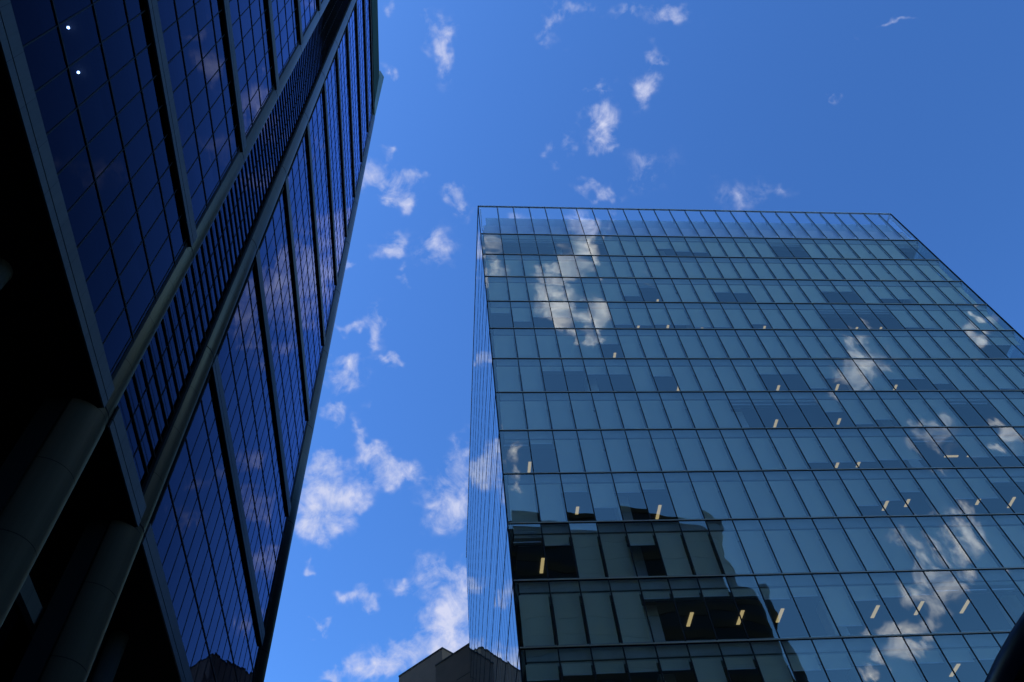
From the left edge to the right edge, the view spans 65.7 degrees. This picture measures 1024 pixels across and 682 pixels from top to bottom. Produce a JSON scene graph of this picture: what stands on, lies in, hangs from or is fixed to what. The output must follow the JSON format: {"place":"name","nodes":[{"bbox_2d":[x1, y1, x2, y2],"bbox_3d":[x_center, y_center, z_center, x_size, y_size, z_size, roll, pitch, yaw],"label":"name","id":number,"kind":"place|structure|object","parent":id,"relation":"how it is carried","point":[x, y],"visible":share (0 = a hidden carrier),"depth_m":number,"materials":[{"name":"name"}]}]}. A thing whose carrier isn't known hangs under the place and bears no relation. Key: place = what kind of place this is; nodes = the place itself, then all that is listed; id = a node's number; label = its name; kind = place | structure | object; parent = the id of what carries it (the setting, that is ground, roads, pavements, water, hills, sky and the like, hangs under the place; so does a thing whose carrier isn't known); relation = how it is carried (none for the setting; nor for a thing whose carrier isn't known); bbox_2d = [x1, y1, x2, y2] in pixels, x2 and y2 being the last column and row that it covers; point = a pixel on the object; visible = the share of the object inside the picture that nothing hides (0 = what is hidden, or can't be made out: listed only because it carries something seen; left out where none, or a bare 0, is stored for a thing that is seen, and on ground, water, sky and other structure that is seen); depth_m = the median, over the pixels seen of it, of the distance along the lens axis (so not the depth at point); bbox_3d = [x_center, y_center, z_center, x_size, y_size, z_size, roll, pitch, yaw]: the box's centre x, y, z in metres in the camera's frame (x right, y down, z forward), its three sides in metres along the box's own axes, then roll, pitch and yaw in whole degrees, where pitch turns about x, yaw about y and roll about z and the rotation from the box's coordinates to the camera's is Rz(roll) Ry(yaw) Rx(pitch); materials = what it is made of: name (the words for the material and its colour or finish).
{"place":"outdoors","nodes":[
{"label":"outdoors","id":0,"kind":"place"},
{"bbox_2d":[0,0,383,681],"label":"dark glass skyscraper","id":1,"kind":"structure","parent":0,"point":[180,184],"depth_m":42.46,"materials":[{"name":"black"}]},
{"bbox_2d":[10,0,56,45],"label":"window","id":2,"kind":"structure","parent":1,"relation":"in","point":[33,18],"depth_m":27.68,"materials":[{"name":"blue glass"}]},
{"bbox_2d":[23,27,66,90],"bbox_3d":[-16.848,-10.120,28.544,0.030,3.401,1.504,1,-55,-6],"label":"window","id":3,"kind":"structure","parent":1,"relation":"in","point":[45,58],"depth_m":28.64,"materials":[{"name":"blue glass"}]},
{"bbox_2d":[35,69,76,133],"bbox_3d":[-16.957,-8.850,29.415,0.030,3.401,1.504,1,-55,-6],"label":"window","id":4,"kind":"structure","parent":1,"relation":"in","point":[56,100],"depth_m":29.52,"materials":[{"name":"blue glass"}]},
{"bbox_2d":[47,110,85,173],"bbox_3d":[-17.065,-7.580,30.286,0.030,3.401,1.504,1,-55,-6],"label":"window","id":5,"kind":"structure","parent":1,"relation":"in","point":[67,139],"depth_m":30.37,"materials":[{"name":"blue glass"}]},
{"bbox_2d":[53,0,91,22],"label":"window","id":6,"kind":"structure","parent":1,"relation":"in","point":[65,9],"depth_m":30.37,"materials":[{"name":"blue glass"}]},
{"bbox_2d":[58,147,94,210],"bbox_3d":[-17.174,-6.309,31.157,0.030,3.401,1.504,1,-55,-6],"label":"window","id":7,"kind":"structure","parent":1,"relation":"in","point":[77,177],"depth_m":31.27,"materials":[{"name":"blue glass"}]},
{"bbox_2d":[60,6,99,65],"bbox_3d":[-17.113,-12.135,31.449,0.030,3.569,1.504,1,-55,-6],"label":"window","id":8,"kind":"structure","parent":1,"relation":"in","point":[80,35],"depth_m":31.41,"materials":[{"name":"blue glass"}]},
{"bbox_2d":[68,183,102,246],"bbox_3d":[-17.283,-5.039,32.028,0.030,3.401,1.504,1,-55,-6],"label":"window","id":9,"kind":"structure","parent":1,"relation":"in","point":[86,213],"depth_m":32.13,"materials":[{"name":"blue glass"}]},
{"bbox_2d":[70,45,107,104],"bbox_3d":[-17.222,-10.865,32.320,0.030,3.569,1.504,1,-55,-6],"label":"window","id":10,"kind":"structure","parent":1,"relation":"in","point":[89,73],"depth_m":32.28,"materials":[{"name":"blue glass"}]},
{"bbox_2d":[77,217,109,279],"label":"window","id":11,"kind":"structure","parent":1,"relation":"in","point":[92,250],"depth_m":32.99,"materials":[{"name":"blue glass"}]},
{"bbox_2d":[79,82,115,141],"bbox_3d":[-17.331,-9.594,33.191,0.030,3.569,1.504,1,-55,-6],"label":"window","id":12,"kind":"structure","parent":1,"relation":"in","point":[99,109],"depth_m":33.14,"materials":[{"name":"blue glass"}]},
{"bbox_2d":[86,249,117,312],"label":"window","id":13,"kind":"structure","parent":1,"relation":"in","point":[101,281],"depth_m":33.88,"materials":[{"name":"blue glass"}]},
{"bbox_2d":[88,118,122,178],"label":"window","id":14,"kind":"structure","parent":1,"relation":"in","point":[107,145],"depth_m":34.02,"materials":[{"name":"blue glass"}]},
{"bbox_2d":[95,280,124,342],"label":"window","id":15,"kind":"structure","parent":1,"relation":"in","point":[108,313],"depth_m":34.77,"materials":[{"name":"blue glass"}]},
{"bbox_2d":[94,0,127,40],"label":"window","id":16,"kind":"structure","parent":1,"relation":"in","point":[111,14],"depth_m":34.24,"materials":[{"name":"blue glass"}]},
{"bbox_2d":[97,150,129,212],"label":"window","id":17,"kind":"structure","parent":1,"relation":"in","point":[110,184],"depth_m":34.90,"materials":[{"name":"blue glass"}]},
{"bbox_2d":[103,309,131,371],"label":"window","id":18,"kind":"structure","parent":1,"relation":"in","point":[118,338],"depth_m":35.62,"materials":[{"name":"blue glass"}]},
{"bbox_2d":[103,24,134,77],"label":"window","id":19,"kind":"structure","parent":1,"relation":"in","point":[118,49],"depth_m":35.24,"materials":[{"name":"blue glass"}]},
{"bbox_2d":[105,183,135,243],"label":"window","id":20,"kind":"structure","parent":1,"relation":"in","point":[123,209],"depth_m":35.76,"materials":[{"name":"blue glass"}]},
{"bbox_2d":[110,59,140,112],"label":"window","id":21,"kind":"structure","parent":1,"relation":"in","point":[126,84],"depth_m":36.10,"materials":[{"name":"blue glass"}]},
{"bbox_2d":[113,213,142,274],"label":"window","id":22,"kind":"structure","parent":1,"relation":"in","point":[128,242],"depth_m":36.64,"materials":[{"name":"blue glass"}]},
{"bbox_2d":[118,92,146,145],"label":"window","id":23,"kind":"structure","parent":1,"relation":"in","point":[132,118],"depth_m":36.99,"materials":[{"name":"blue glass"}]},
{"bbox_2d":[120,243,148,303],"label":"window","id":24,"kind":"structure","parent":1,"relation":"in","point":[134,272],"depth_m":37.52,"materials":[{"name":"blue glass"}]},
{"bbox_2d":[125,124,152,178],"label":"window","id":25,"kind":"structure","parent":1,"relation":"in","point":[139,149],"depth_m":37.85,"materials":[{"name":"blue glass"}]},
{"bbox_2d":[130,12,150,54],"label":"window","id":26,"kind":"structure","parent":1,"relation":"in","point":[139,26],"depth_m":37.82,"materials":[{"name":"blue glass"}]},
{"bbox_2d":[127,270,153,330],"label":"window","id":27,"kind":"structure","parent":1,"relation":"in","point":[144,294],"depth_m":38.38,"materials":[{"name":"blue glass"}]},
{"bbox_2d":[132,154,157,207],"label":"window","id":28,"kind":"structure","parent":1,"relation":"in","point":[144,181],"depth_m":38.76,"materials":[{"name":"blue glass"}]},
{"bbox_2d":[136,45,155,87],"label":"window","id":29,"kind":"structure","parent":1,"relation":"in","point":[145,60],"depth_m":38.68,"materials":[{"name":"blue glass"}]},
{"bbox_2d":[138,182,163,236],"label":"window","id":30,"kind":"structure","parent":1,"relation":"in","point":[150,210],"depth_m":39.64,"materials":[{"name":"blue glass"}]},
{"bbox_2d":[143,76,161,119],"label":"window","id":31,"kind":"structure","parent":1,"relation":"in","point":[152,97],"depth_m":39.56,"materials":[{"name":"blue glass"}]},
{"bbox_2d":[145,211,168,264],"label":"window","id":32,"kind":"structure","parent":1,"relation":"in","point":[159,233],"depth_m":40.47,"materials":[{"name":"blue glass"}]},
{"bbox_2d":[149,107,166,149],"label":"window","id":33,"kind":"structure","parent":1,"relation":"in","point":[157,124],"depth_m":40.46,"materials":[{"name":"blue glass"}]},
{"bbox_2d":[150,237,173,291],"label":"window","id":34,"kind":"structure","parent":1,"relation":"in","point":[162,263],"depth_m":41.38,"materials":[{"name":"blue glass"}]},
{"bbox_2d":[155,135,171,177],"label":"window","id":35,"kind":"structure","parent":1,"relation":"in","point":[162,153],"depth_m":41.31,"materials":[{"name":"blue glass"}]},
{"bbox_2d":[157,0,176,31],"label":"window","id":36,"kind":"structure","parent":1,"relation":"in","point":[167,12],"depth_m":41.45,"materials":[{"name":"blue glass"}]},
{"bbox_2d":[163,22,181,61],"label":"window","id":37,"kind":"structure","parent":1,"relation":"in","point":[172,42],"depth_m":42.43,"materials":[{"name":"blue glass"}]},
{"bbox_2d":[168,51,185,91],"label":"window","id":38,"kind":"structure","parent":1,"relation":"in","point":[177,73],"depth_m":43.32,"materials":[{"name":"blue glass"}]},
{"bbox_2d":[173,79,189,119],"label":"window","id":39,"kind":"structure","parent":1,"relation":"in","point":[181,98],"depth_m":44.14,"materials":[{"name":"blue glass"}]},
{"bbox_2d":[179,7,197,46],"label":"window","id":40,"kind":"structure","parent":1,"relation":"in","point":[187,24],"depth_m":45.13,"materials":[{"name":"blue glass"}]},
{"bbox_2d":[183,35,201,75],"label":"window","id":41,"kind":"structure","parent":1,"relation":"in","point":[192,52],"depth_m":45.99,"materials":[{"name":"blue glass"}]},
{"bbox_2d":[188,61,205,101],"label":"window","id":42,"kind":"structure","parent":1,"relation":"in","point":[196,80],"depth_m":46.85,"materials":[{"name":"blue glass"}]},
{"bbox_2d":[192,87,208,127],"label":"window","id":43,"kind":"structure","parent":1,"relation":"in","point":[200,107],"depth_m":47.72,"materials":[{"name":"blue glass"}]},
{"bbox_2d":[398,643,470,681],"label":"brown block","id":44,"kind":"structure","parent":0,"point":[441,664],"depth_m":100.97,"materials":[{"name":"concrete"}]},
{"bbox_2d":[264,0,1023,681],"label":"sky","id":45,"kind":"structure","parent":0,"point":[912,111],"materials":[{"name":"blue"}]},
{"bbox_2d":[466,205,1023,681],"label":"glass office tower","id":46,"kind":"structure","parent":0,"point":[750,451],"depth_m":47.05,"materials":[{"name":"glass"},{"name":"metal"}]},
{"bbox_2d":[468,239,520,681],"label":"side window","id":47,"kind":"structure","parent":46,"relation":"in","point":[493,560],"depth_m":56.23,"materials":[{"name":"blue glass"}]},
{"bbox_2d":[500,401,525,429],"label":"window","id":48,"kind":"structure","parent":46,"relation":"in","point":[512,415],"depth_m":47.71,"materials":[{"name":"blue glass"}]},
{"bbox_2d":[508,485,537,521],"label":"window","id":49,"kind":"structure","parent":46,"relation":"in","point":[522,502],"depth_m":41.78,"materials":[{"name":"blue glass"}]},
{"bbox_2d":[519,595,554,646],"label":"window","id":50,"kind":"structure","parent":46,"relation":"in","point":[536,623],"depth_m":35.89,"materials":[{"name":"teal glass"}]},
{"bbox_2d":[525,401,549,428],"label":"window","id":51,"kind":"structure","parent":46,"relation":"in","point":[536,411],"depth_m":47.84,"materials":[{"name":"blue glass"}]},
{"bbox_2d":[525,664,558,680],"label":"window","id":52,"kind":"structure","parent":46,"relation":"in","point":[542,672],"depth_m":33.78,"materials":[{"name":"grey glass"}]},
{"bbox_2d":[536,484,565,521],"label":"window","id":53,"kind":"structure","parent":46,"relation":"in","point":[549,496],"depth_m":41.91,"materials":[{"name":"blue glass"}]},
{"bbox_2d":[548,401,573,428],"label":"window","id":54,"kind":"structure","parent":46,"relation":"in","point":[560,413],"depth_m":47.96,"materials":[{"name":"blue glass"}]},
{"bbox_2d":[555,440,582,471],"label":"window","id":55,"kind":"structure","parent":46,"relation":"in","point":[569,460],"depth_m":45.01,"materials":[{"name":"blue glass"}]},
{"bbox_2d":[552,594,586,644],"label":"window","id":56,"kind":"structure","parent":46,"relation":"in","point":[567,608],"depth_m":36.03,"materials":[{"name":"grey glass"}]},
{"bbox_2d":[571,401,597,428],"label":"window","id":57,"kind":"structure","parent":46,"relation":"in","point":[583,411],"depth_m":48.09,"materials":[{"name":"blue glass"}]},
{"bbox_2d":[572,535,604,577],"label":"window","id":58,"kind":"structure","parent":46,"relation":"in","point":[586,547],"depth_m":39.11,"materials":[{"name":"grey glass"}]},
{"bbox_2d":[579,440,607,471],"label":"window","id":59,"kind":"structure","parent":46,"relation":"in","point":[592,450],"depth_m":45.12,"materials":[{"name":"blue glass"}]},
{"bbox_2d":[582,593,618,643],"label":"window","id":60,"kind":"structure","parent":46,"relation":"in","point":[598,609],"depth_m":36.17,"materials":[{"name":"grey glass"}]},
{"bbox_2d":[589,484,617,507],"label":"window","id":61,"kind":"structure","parent":46,"relation":"in","point":[603,496],"depth_m":42.56,"materials":[{"name":"blue glass"}]},
{"bbox_2d":[600,534,633,576],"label":"window","id":62,"kind":"structure","parent":46,"relation":"in","point":[616,554],"depth_m":39.25,"materials":[{"name":"grey glass"}]},
{"bbox_2d":[604,440,633,470],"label":"window","id":63,"kind":"structure","parent":46,"relation":"in","point":[617,450],"depth_m":45.26,"materials":[{"name":"blue glass"}]},
{"bbox_2d":[612,592,650,642],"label":"window","id":64,"kind":"structure","parent":46,"relation":"in","point":[630,614],"depth_m":36.30,"materials":[{"name":"grey glass"}]},
{"bbox_2d":[628,439,658,470],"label":"window","id":65,"kind":"structure","parent":46,"relation":"in","point":[641,449],"depth_m":45.41,"materials":[{"name":"blue glass"}]},
{"bbox_2d":[652,439,683,470],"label":"window","id":66,"kind":"structure","parent":46,"relation":"in","point":[668,456],"depth_m":45.53,"materials":[{"name":"blue glass"}]},
{"bbox_2d":[655,533,692,574],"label":"window","id":67,"kind":"structure","parent":46,"relation":"in","point":[672,550],"depth_m":39.53,"materials":[{"name":"grey glass"}]},
{"bbox_2d":[667,483,701,518],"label":"window","id":68,"kind":"structure","parent":46,"relation":"in","point":[685,505],"depth_m":42.58,"materials":[{"name":"blue glass"}]},
{"bbox_2d":[676,439,708,469],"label":"window","id":69,"kind":"structure","parent":46,"relation":"in","point":[693,457],"depth_m":45.68,"materials":[{"name":"blue glass"}]},
{"bbox_2d":[683,532,720,574],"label":"window","id":70,"kind":"structure","parent":46,"relation":"in","point":[699,546],"depth_m":39.64,"materials":[{"name":"grey glass"}]},
{"bbox_2d":[692,658,726,681],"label":"window","id":71,"kind":"structure","parent":46,"relation":"in","point":[707,670],"depth_m":34.31,"materials":[{"name":"grey glass"}]},
{"bbox_2d":[692,482,727,518],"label":"window","id":72,"kind":"structure","parent":46,"relation":"in","point":[708,496],"depth_m":42.72,"materials":[{"name":"blue glass"}]},
{"bbox_2d":[700,439,733,469],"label":"window","id":73,"kind":"structure","parent":46,"relation":"in","point":[718,458],"depth_m":45.80,"materials":[{"name":"blue glass"}]},
{"bbox_2d":[710,532,749,573],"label":"window","id":74,"kind":"structure","parent":46,"relation":"in","point":[730,554],"depth_m":39.79,"materials":[{"name":"blue glass"}]},
{"bbox_2d":[718,482,754,517],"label":"window","id":75,"kind":"structure","parent":46,"relation":"in","point":[736,501],"depth_m":42.86,"materials":[{"name":"blue glass"}]},
{"bbox_2d":[724,439,758,469],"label":"window","id":76,"kind":"structure","parent":46,"relation":"in","point":[743,459],"depth_m":45.91,"materials":[{"name":"blue glass"}]},
{"bbox_2d":[738,531,778,572],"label":"window","id":77,"kind":"structure","parent":46,"relation":"in","point":[759,556],"depth_m":39.90,"materials":[{"name":"blue glass"}]},
{"bbox_2d":[743,482,780,517],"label":"window","id":78,"kind":"structure","parent":46,"relation":"in","point":[763,503],"depth_m":42.98,"materials":[{"name":"blue glass"}]},
{"bbox_2d":[748,438,782,469],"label":"window","id":79,"kind":"structure","parent":46,"relation":"in","point":[762,448],"depth_m":46.09,"materials":[{"name":"blue glass"}]},
{"bbox_2d":[756,656,792,681],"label":"window","id":80,"kind":"structure","parent":46,"relation":"in","point":[773,668],"depth_m":34.53,"materials":[{"name":"grey glass"}]},
{"bbox_2d":[765,531,806,572],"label":"window","id":81,"kind":"structure","parent":46,"relation":"in","point":[788,558],"depth_m":40.05,"materials":[{"name":"blue glass"}]},
{"bbox_2d":[769,481,806,516],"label":"window","id":82,"kind":"structure","parent":46,"relation":"in","point":[783,491],"depth_m":43.13,"materials":[{"name":"blue glass"}]},
{"bbox_2d":[771,438,806,468],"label":"window","id":83,"kind":"structure","parent":46,"relation":"in","point":[785,447],"depth_m":46.22,"materials":[{"name":"blue glass"}]},
{"bbox_2d":[788,655,820,670],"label":"window","id":84,"kind":"structure","parent":46,"relation":"in","point":[798,662],"depth_m":34.86,"materials":[{"name":"blue glass"}]},
{"bbox_2d":[795,438,827,462],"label":"window","id":85,"kind":"structure","parent":46,"relation":"in","point":[809,447],"depth_m":46.54,"materials":[{"name":"blue glass"}]},
{"bbox_2d":[793,481,832,516],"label":"window","id":86,"kind":"structure","parent":46,"relation":"in","point":[816,505],"depth_m":43.26,"materials":[{"name":"blue glass"}]},
{"bbox_2d":[792,530,833,571],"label":"window","id":87,"kind":"structure","parent":46,"relation":"in","point":[810,546],"depth_m":40.19,"materials":[{"name":"blue glass"}]},
{"bbox_2d":[818,438,851,462],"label":"window","id":88,"kind":"structure","parent":46,"relation":"in","point":[834,449],"depth_m":46.68,"materials":[{"name":"blue glass"}]},
{"bbox_2d":[819,654,851,669],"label":"window","id":89,"kind":"structure","parent":46,"relation":"in","point":[830,661],"depth_m":34.99,"materials":[{"name":"blue glass"}]},
{"bbox_2d":[818,481,858,515],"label":"window","id":90,"kind":"structure","parent":46,"relation":"in","point":[835,493],"depth_m":43.38,"materials":[{"name":"blue glass"}]},
{"bbox_2d":[818,530,862,570],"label":"window","id":91,"kind":"structure","parent":46,"relation":"in","point":[835,541],"depth_m":40.31,"materials":[{"name":"blue glass"}]},
{"bbox_2d":[819,587,861,626],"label":"window","id":92,"kind":"structure","parent":46,"relation":"in","point":[841,609],"depth_m":37.45,"materials":[{"name":"blue glass"}]},
{"bbox_2d":[841,438,874,461],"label":"window","id":93,"kind":"structure","parent":46,"relation":"in","point":[856,447],"depth_m":46.82,"materials":[{"name":"blue glass"}]},
{"bbox_2d":[843,480,878,505],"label":"window","id":94,"kind":"structure","parent":46,"relation":"in","point":[858,489],"depth_m":43.84,"materials":[{"name":"blue glass"}]},
{"bbox_2d":[845,529,889,569],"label":"window","id":95,"kind":"structure","parent":46,"relation":"in","point":[870,555],"depth_m":40.46,"materials":[{"name":"blue glass"}]},
{"bbox_2d":[864,437,897,459],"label":"window","id":96,"kind":"structure","parent":46,"relation":"in","point":[879,446],"depth_m":47.04,"materials":[{"name":"blue glass"}]},
{"bbox_2d":[868,480,900,500],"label":"window","id":97,"kind":"structure","parent":46,"relation":"in","point":[884,491],"depth_m":44.11,"materials":[{"name":"blue glass"}]},
{"bbox_2d":[871,529,916,569],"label":"window","id":98,"kind":"structure","parent":46,"relation":"in","point":[892,546],"depth_m":40.59,"materials":[{"name":"blue glass"}]},
{"bbox_2d":[881,652,922,681],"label":"window","id":99,"kind":"structure","parent":46,"relation":"in","point":[900,664],"depth_m":34.96,"materials":[{"name":"blue glass"}]},
{"bbox_2d":[887,437,920,459],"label":"window","id":100,"kind":"structure","parent":46,"relation":"in","point":[901,445],"depth_m":47.16,"materials":[{"name":"blue glass"}]},
{"bbox_2d":[898,528,943,568],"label":"window","id":101,"kind":"structure","parent":46,"relation":"in","point":[914,538],"depth_m":40.72,"materials":[{"name":"blue glass"}]},
{"bbox_2d":[916,479,959,513],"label":"window","id":102,"kind":"structure","parent":46,"relation":"in","point":[943,504],"depth_m":43.93,"materials":[{"name":"blue glass"}]},
{"bbox_2d":[924,528,971,567],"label":"window","id":103,"kind":"structure","parent":46,"relation":"in","point":[952,555],"depth_m":40.85,"materials":[{"name":"blue glass"}]},
{"bbox_2d":[950,527,998,567],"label":"window","id":104,"kind":"structure","parent":46,"relation":"in","point":[967,538],"depth_m":41.00,"materials":[{"name":"blue glass"}]},
{"bbox_2d":[975,527,1023,566],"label":"window","id":105,"kind":"structure","parent":46,"relation":"in","point":[1003,551],"depth_m":41.12,"materials":[{"name":"blue glass"}]},
{"bbox_3d":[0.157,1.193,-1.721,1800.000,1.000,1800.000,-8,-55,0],"label":"ground","id":106,"kind":"structure","parent":0,"visible":0},
{"bbox_2d":[984,612,1023,681],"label":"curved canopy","id":107,"kind":"object","parent":106,"relation":"on","point":[1007,665],"visible":1,"depth_m":11.85,"materials":[{"name":"black"}]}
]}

